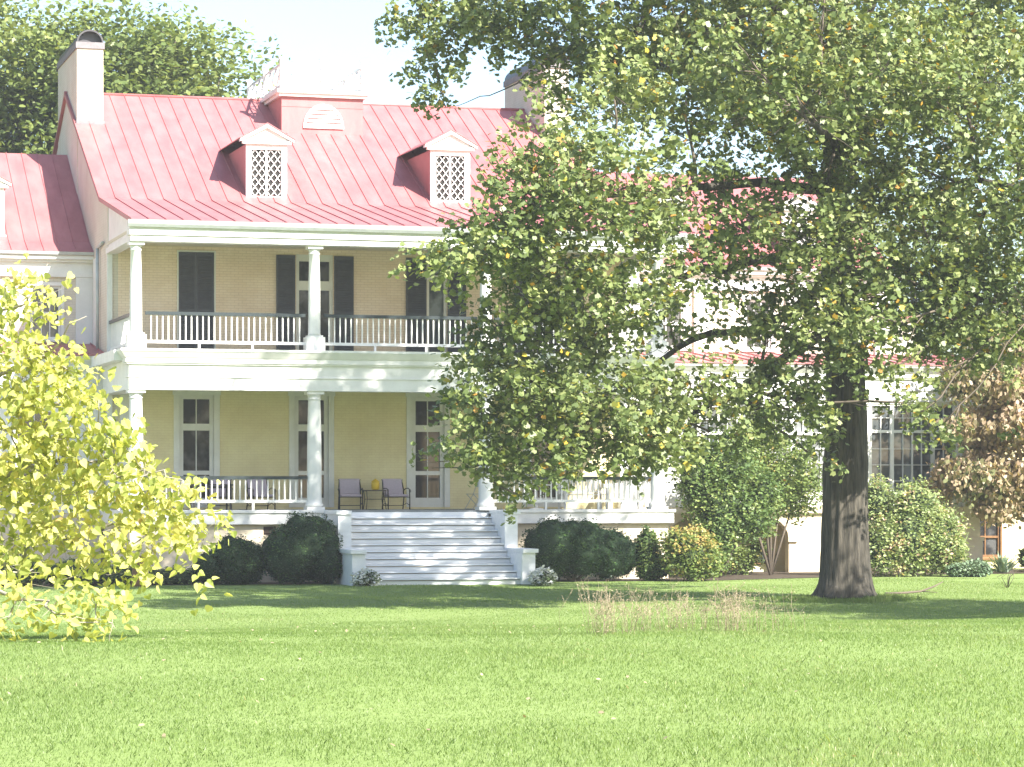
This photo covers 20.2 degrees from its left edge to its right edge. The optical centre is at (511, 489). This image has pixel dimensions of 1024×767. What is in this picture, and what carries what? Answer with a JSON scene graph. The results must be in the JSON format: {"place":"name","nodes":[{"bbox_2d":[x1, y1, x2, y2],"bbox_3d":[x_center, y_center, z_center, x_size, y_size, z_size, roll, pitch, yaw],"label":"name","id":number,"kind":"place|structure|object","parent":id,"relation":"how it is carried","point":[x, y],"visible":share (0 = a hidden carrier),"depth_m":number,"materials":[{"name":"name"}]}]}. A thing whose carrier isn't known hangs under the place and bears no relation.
{"place":"outdoors","nodes":[
{"label":"outdoors","id":0,"kind":"place"},
{"bbox_2d":[130,556,150,586],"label":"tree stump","id":1,"kind":"object","parent":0,"point":[134,572],"visible":0.25,"depth_m":76.24,"materials":[{"name":"brown wood"}]},
{"bbox_2d":[0,568,1023,766],"bbox_3d":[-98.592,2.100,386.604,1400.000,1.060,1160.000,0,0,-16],"label":"ground","id":2,"kind":"structure","parent":0,"point":[415,704],"depth_m":23.53,"materials":[{"name":"green plant"}]},
{"bbox_2d":[0,0,60,152],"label":"broadleaf tree","id":3,"kind":"object","parent":2,"relation":"on","point":[6,101],"visible":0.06,"depth_m":109.67,"materials":[{"name":"green plant"}]},
{"bbox_2d":[0,252,236,642],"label":"yellow tree","id":4,"kind":"object","parent":2,"relation":"on","point":[32,446],"visible":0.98,"depth_m":32.19,"materials":[{"name":"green plant"}]},
{"bbox_2d":[0,0,301,153],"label":"broadleaf tree","id":5,"kind":"object","parent":2,"relation":"on","point":[152,58],"visible":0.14,"depth_m":108.54,"materials":[{"name":"green plant"}]},
{"bbox_2d":[258,511,343,584],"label":"boxwood","id":6,"kind":"object","parent":2,"relation":"on","point":[298,549],"visible":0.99,"depth_m":78.02,"materials":[{"name":"green plant"}]},
{"bbox_2d":[349,567,382,586],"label":"flower clump","id":7,"kind":"object","parent":2,"relation":"on","point":[365,577],"visible":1,"depth_m":76.59,"materials":[{"name":"white plant"}]},
{"bbox_2d":[8,581,1007,756],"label":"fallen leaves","id":8,"kind":"object","parent":2,"relation":"on","point":[346,630],"depth_m":34.22,"materials":[{"name":"brown plant"}]},
{"bbox_2d":[0,30,1023,585],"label":"mansion","id":9,"kind":"structure","parent":2,"relation":"on","point":[246,304],"depth_m":85.83,"materials":[{"name":"white paint"}]},
{"bbox_2d":[11,403,58,488],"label":"window","id":10,"kind":"structure","parent":9,"relation":"in","point":[38,416],"depth_m":83.94,"materials":[{"name":"white paint"}]},
{"bbox_2d":[27,282,63,341],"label":"window","id":11,"kind":"structure","parent":9,"relation":"in","point":[47,328],"depth_m":86.69,"materials":[{"name":"white paint"}]},
{"bbox_2d":[173,390,220,507],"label":"window","id":12,"kind":"structure","parent":9,"relation":"in","point":[196,413],"depth_m":84.60,"materials":[{"name":"white paint"}]},
{"bbox_2d":[189,484,232,509],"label":"dining table","id":13,"kind":"object","parent":9,"relation":"on","point":[219,486],"visible":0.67,"depth_m":82.60,"materials":[{"name":"black metal"}]},
{"bbox_2d":[207,479,232,509],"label":"porch chair","id":14,"kind":"object","parent":9,"relation":"on","point":[214,481],"visible":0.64,"depth_m":83.85,"materials":[{"name":"grey fabric"}]},
{"bbox_2d":[246,479,275,509],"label":"porch chair","id":15,"kind":"object","parent":9,"relation":"on","point":[259,488],"visible":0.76,"depth_m":83.81,"materials":[{"name":"black metal"}]},
{"bbox_2d":[288,392,334,506],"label":"window","id":16,"kind":"structure","parent":9,"relation":"in","point":[298,402],"depth_m":85.51,"materials":[{"name":"white paint"}]},
{"bbox_2d":[296,254,332,350],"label":"window","id":17,"kind":"structure","parent":9,"relation":"in","point":[302,261],"depth_m":85.58,"materials":[{"name":"paint"}]},
{"bbox_2d":[338,479,362,509],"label":"porch chair","id":18,"kind":"object","parent":9,"relation":"on","point":[349,488],"visible":1,"depth_m":84.92,"materials":[{"name":"grey fabric"}]},
{"bbox_2d":[363,490,385,509],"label":"side table","id":19,"kind":"object","parent":9,"relation":"on","point":[374,499],"visible":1,"depth_m":84.60,"materials":[{"name":"black metal"}]},
{"bbox_2d":[371,479,379,489],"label":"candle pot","id":20,"kind":"object","parent":19,"relation":"on","point":[375,484],"visible":1,"depth_m":84.63,"materials":[{"name":"yellow ceramic"}]},
{"bbox_2d":[381,479,410,508],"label":"porch chair","id":21,"kind":"object","parent":9,"relation":"on","point":[393,488],"visible":0.99,"depth_m":85.26,"materials":[{"name":"grey fabric"}]},
{"bbox_2d":[405,393,449,506],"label":"glass door","id":22,"kind":"structure","parent":9,"relation":"in","point":[430,487],"depth_m":86.52,"materials":[{"name":"white paint"}]},
{"bbox_2d":[427,259,446,351],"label":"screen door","id":23,"kind":"structure","parent":9,"relation":"in","point":[436,304],"depth_m":86.63,"materials":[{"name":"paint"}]},
{"bbox_2d":[465,483,477,508],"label":"folding chair","id":24,"kind":"object","parent":9,"relation":"on","point":[471,499],"visible":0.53,"depth_m":85.49,"materials":[{"name":"metal"}]},
{"bbox_2d":[523,484,549,508],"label":"patio table","id":25,"kind":"object","parent":9,"relation":"on","point":[536,505],"visible":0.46,"depth_m":84.84,"materials":[{"name":"white paint"}]},
{"bbox_2d":[523,398,565,506],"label":"window","id":26,"kind":"structure","parent":9,"relation":"in","point":[540,504],"depth_m":87.54,"materials":[{"name":"white paint"}]},
{"bbox_2d":[533,260,563,353],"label":"window","id":27,"kind":"structure","parent":9,"relation":"in","point":[561,276],"depth_m":87.63,"materials":[{"name":"paint"}]},
{"bbox_2d":[558,480,607,508],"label":"garden bench","id":28,"kind":"object","parent":9,"relation":"on","point":[600,493],"visible":0.6,"depth_m":86.32,"materials":[{"name":"white paint"}]},
{"bbox_2d":[663,300,686,350],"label":"window","id":29,"kind":"structure","parent":9,"relation":"in","point":[667,328],"depth_m":92.17,"materials":[{"name":"white paint"}]},
{"bbox_2d":[679,405,755,492],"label":"window","id":30,"kind":"structure","parent":9,"relation":"in","point":[706,426],"depth_m":89.07,"materials":[{"name":"white paint"}]},
{"bbox_2d":[748,532,766,563],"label":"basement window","id":31,"kind":"structure","parent":9,"relation":"in","point":[762,532],"depth_m":90.28,"materials":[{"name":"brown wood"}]},
{"bbox_2d":[741,296,775,351],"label":"window","id":32,"kind":"structure","parent":9,"relation":"in","point":[745,348],"depth_m":92.92,"materials":[{"name":"white paint"}]},
{"bbox_2d":[776,406,824,493],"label":"window","id":33,"kind":"structure","parent":9,"relation":"in","point":[800,428],"depth_m":89.88,"materials":[{"name":"white paint"}]},
{"bbox_2d":[870,404,954,499],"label":"window","id":34,"kind":"structure","parent":9,"relation":"in","point":[894,452],"depth_m":90.79,"materials":[{"name":"white paint"}]},
{"bbox_2d":[980,519,1001,559],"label":"window","id":35,"kind":"structure","parent":9,"relation":"in","point":[992,545],"depth_m":94.36,"materials":[{"name":"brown wood"}]},
{"bbox_2d":[33,570,1023,585],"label":"flower bed","id":36,"kind":"object","parent":2,"relation":"on","point":[761,575],"visible":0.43,"depth_m":84.26,"materials":[{"name":"soil"}]},
{"bbox_2d":[0,554,198,585],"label":"shrub","id":37,"kind":"object","parent":36,"relation":"on","point":[185,577],"visible":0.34,"depth_m":77.47,"materials":[{"name":"green plant"}]},
{"bbox_2d":[191,533,265,584],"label":"boxwood","id":38,"kind":"object","parent":36,"relation":"on","point":[238,561],"visible":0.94,"depth_m":77.85,"materials":[{"name":"green plant"}]},
{"bbox_2d":[518,514,640,581],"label":"boxwood","id":39,"kind":"object","parent":36,"relation":"on","point":[580,549],"visible":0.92,"depth_m":80.54,"materials":[{"name":"green plant"}]},
{"bbox_2d":[633,524,670,580],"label":"holly bush","id":40,"kind":"object","parent":36,"relation":"on","point":[648,567],"visible":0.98,"depth_m":81.25,"materials":[{"name":"green plant"}]},
{"bbox_2d":[666,429,789,576],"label":"tall shrub","id":41,"kind":"object","parent":36,"relation":"on","point":[724,509],"visible":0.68,"depth_m":84.04,"materials":[{"name":"green plant"}]},
{"bbox_2d":[721,532,772,574],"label":"bush","id":42,"kind":"object","parent":36,"relation":"on","point":[744,564],"visible":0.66,"depth_m":87.04,"materials":[{"name":"green plant"}]},
{"bbox_2d":[712,419,821,574],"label":"olive shrub","id":43,"kind":"object","parent":36,"relation":"on","point":[801,492],"visible":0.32,"depth_m":86.58,"materials":[{"name":"green plant"}]},
{"bbox_2d":[917,299,1023,529],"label":"dogwood tree","id":44,"kind":"object","parent":36,"relation":"on","point":[969,474],"visible":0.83,"depth_m":88.28,"materials":[{"name":"brown plant"}]},
{"bbox_2d":[987,552,1021,572],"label":"yucca plant","id":45,"kind":"object","parent":36,"relation":"on","point":[1004,565],"visible":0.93,"depth_m":88.91,"materials":[{"name":"green plant"}]},
{"bbox_2d":[1015,548,1023,571],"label":"shrub","id":46,"kind":"object","parent":36,"relation":"on","point":[1021,555],"visible":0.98,"depth_m":89.90,"materials":[{"name":"green plant"}]},
{"bbox_2d":[527,565,557,585],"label":"flower clump","id":47,"kind":"object","parent":2,"relation":"on","point":[541,576],"visible":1,"depth_m":77.93,"materials":[{"name":"white plant"}]},
{"bbox_2d":[558,578,670,635],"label":"dry weeds","id":48,"kind":"object","parent":2,"relation":"on","point":[606,630],"visible":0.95,"depth_m":32.48,"materials":[{"name":"beige plant"}]},
{"bbox_2d":[610,582,670,631],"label":"dry weeds","id":49,"kind":"object","parent":2,"relation":"on","point":[647,610],"visible":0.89,"depth_m":33.96,"materials":[{"name":"beige plant"}]},
{"bbox_2d":[650,590,712,628],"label":"dry weeds","id":50,"kind":"object","parent":2,"relation":"on","point":[684,606],"visible":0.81,"depth_m":34.93,"materials":[{"name":"beige plant"}]},
{"bbox_2d":[654,523,727,580],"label":"golden shrub","id":51,"kind":"object","parent":2,"relation":"on","point":[691,554],"visible":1,"depth_m":80.81,"materials":[{"name":"yellow plant"}]},
{"bbox_2d":[374,0,1023,598],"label":"maple tree","id":52,"kind":"object","parent":2,"relation":"on","point":[834,72],"visible":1,"depth_m":62.36,"materials":[{"name":"green plant"}]},
{"bbox_2d":[644,580,809,631],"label":"dry weeds","id":53,"kind":"object","parent":2,"relation":"on","point":[732,624],"visible":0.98,"depth_m":33.50,"materials":[{"name":"beige plant"}]},
{"bbox_2d":[868,466,974,576],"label":"flowering shrub","id":54,"kind":"object","parent":2,"relation":"on","point":[915,529],"visible":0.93,"depth_m":85.14,"materials":[{"name":"green plant"}]},
{"bbox_2d":[850,167,1023,411],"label":"broadleaf tree","id":55,"kind":"object","parent":2,"relation":"on","point":[917,248],"visible":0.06,"depth_m":107.63,"materials":[{"name":"green plant"}]},
{"bbox_2d":[945,558,992,576],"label":"shrub","id":56,"kind":"object","parent":2,"relation":"on","point":[977,567],"visible":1,"depth_m":84.99,"materials":[{"name":"green plant"}]},
{"bbox_2d":[929,166,1023,367],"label":"broadleaf tree","id":57,"kind":"object","parent":2,"relation":"on","point":[986,218],"visible":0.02,"depth_m":107.62,"materials":[{"name":"green plant"}]},
{"bbox_2d":[997,563,1016,587],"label":"bare sapling","id":58,"kind":"object","parent":2,"relation":"on","point":[1008,580],"visible":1,"depth_m":75.28,"materials":[{"name":"brown plant"}]},
{"bbox_2d":[0,0,1023,354],"label":"sky","id":59,"kind":"structure","parent":0,"point":[342,32],"materials":[{"name":"white"}]}
]}

